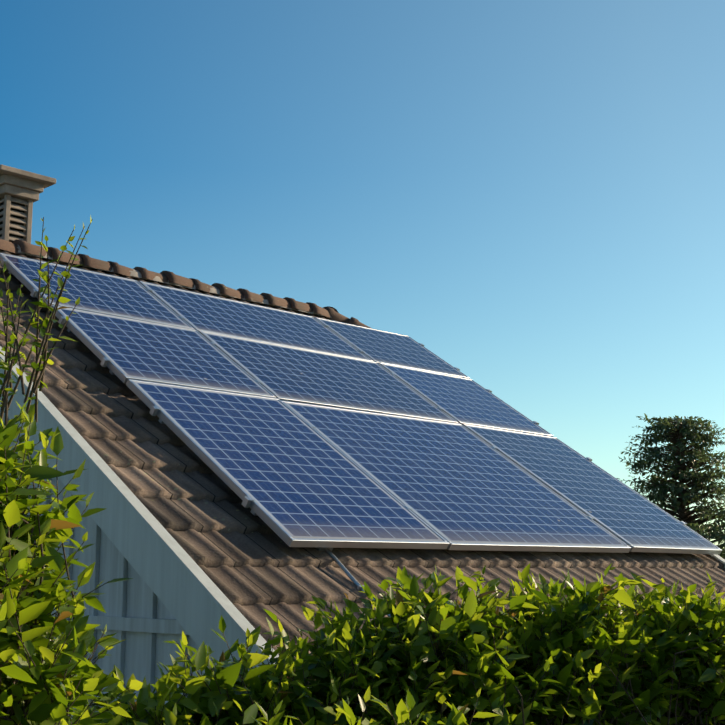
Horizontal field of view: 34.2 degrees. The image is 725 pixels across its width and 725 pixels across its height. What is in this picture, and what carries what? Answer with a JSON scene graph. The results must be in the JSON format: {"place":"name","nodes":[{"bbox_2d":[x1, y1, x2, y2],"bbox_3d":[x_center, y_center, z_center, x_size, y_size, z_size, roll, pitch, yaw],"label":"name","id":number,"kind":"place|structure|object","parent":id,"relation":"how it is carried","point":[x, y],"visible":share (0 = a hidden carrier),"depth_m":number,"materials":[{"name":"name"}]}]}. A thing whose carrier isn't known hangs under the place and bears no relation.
{"place":"outdoors","nodes":[
{"label":"outdoors","id":0,"kind":"place"},
{"bbox_2d":[0,215,135,724],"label":"shrub","id":1,"kind":"object","parent":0,"point":[37,605],"depth_m":3.37,"materials":[{"name":"green plant"}]},
{"bbox_2d":[0,249,724,687],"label":"roof tiles","id":2,"kind":"object","parent":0,"point":[250,565],"visible":0.1,"depth_m":6.96,"materials":[{"name":"brown tile"}]},
{"bbox_2d":[0,259,686,524],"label":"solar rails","id":3,"kind":"object","parent":2,"relation":"on","point":[246,501],"visible":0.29,"depth_m":8.26,"materials":[{"name":"silver metal"}]},
{"bbox_2d":[316,547,390,617],"bbox_3d":[0.106,1.324,6.282,1.023,0.789,0.100,-10,-14,44],"label":"conduit","id":4,"kind":"object","parent":2,"relation":"on","point":[344,569],"visible":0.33,"depth_m":6.51,"materials":[{"name":"grey metal"}]},
{"bbox_2d":[0,0,724,547],"label":"sky","id":5,"kind":"structure","parent":0,"point":[530,194],"materials":[{"name":"blue"}]},
{"bbox_2d":[68,563,724,724],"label":"hedge shrubs","id":6,"kind":"object","parent":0,"point":[458,707],"depth_m":4.43,"materials":[{"name":"green plant"}]},
{"bbox_2d":[617,413,724,558],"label":"tree","id":7,"kind":"object","parent":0,"point":[684,430],"depth_m":34.11,"materials":[{"name":"green plant"}]},
{"label":"ground","id":8,"kind":"structure","parent":0,"visible":0},
{"bbox_2d":[0,408,682,724],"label":"house walls","id":9,"kind":"structure","parent":8,"relation":"on","point":[135,642],"depth_m":6.43,"materials":[{"name":"paint"}]},
{"bbox_2d":[1,413,187,715],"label":"wall battens","id":10,"kind":"object","parent":9,"relation":"attached to","point":[121,612],"depth_m":6.39,"materials":[{"name":"paint"}]},
{"bbox_2d":[71,615,214,718],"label":"horizontal wall trim","id":11,"kind":"structure","parent":10,"relation":"attached to","point":[166,626],"depth_m":6.21,"materials":[{"name":"paint"}]},
{"bbox_3d":[-1.793,0.919,10.721,9.625,3.275,5.480,-10,-14,44],"label":"roof","id":12,"kind":"object","parent":9,"relation":"on","visible":0},
{"bbox_2d":[0,164,55,256],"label":"chimney vent","id":13,"kind":"object","parent":12,"relation":"on","point":[25,188],"visible":0.54,"depth_m":10.00,"materials":[{"name":"beige concrete"}]},
{"bbox_2d":[0,201,24,241],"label":"louvers","id":14,"kind":"object","parent":13,"relation":"attached to","point":[11,215],"visible":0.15,"depth_m":10.04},
{"bbox_2d":[17,245,347,323],"bbox_3d":[-1.776,-0.519,10.992,1.533,0.557,5.547,-10,-14,44],"label":"ridge mortar","id":15,"kind":"object","parent":12,"relation":"on","point":[136,273],"visible":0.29,"depth_m":10.96,"materials":[{"name":"grey concrete"}]},
{"bbox_2d":[0,239,369,327],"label":"ridge caps","id":16,"kind":"object","parent":12,"relation":"on","point":[240,293],"visible":0.46,"depth_m":10.97,"materials":[{"name":"ceramic"}]},
{"bbox_2d":[0,252,721,554],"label":"solar panel frames","id":17,"kind":"structure","parent":12,"relation":"on","point":[285,536],"depth_m":8.39,"materials":[{"name":"silver metal"}]},
{"bbox_2d":[2,254,717,548],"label":"solar panels","id":18,"kind":"object","parent":17,"relation":"in","point":[293,475],"visible":0.96,"depth_m":8.81,"materials":[{"name":"blue glass"}]},
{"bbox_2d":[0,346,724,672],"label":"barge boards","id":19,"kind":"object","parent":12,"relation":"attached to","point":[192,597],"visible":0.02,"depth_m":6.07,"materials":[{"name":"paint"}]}
]}

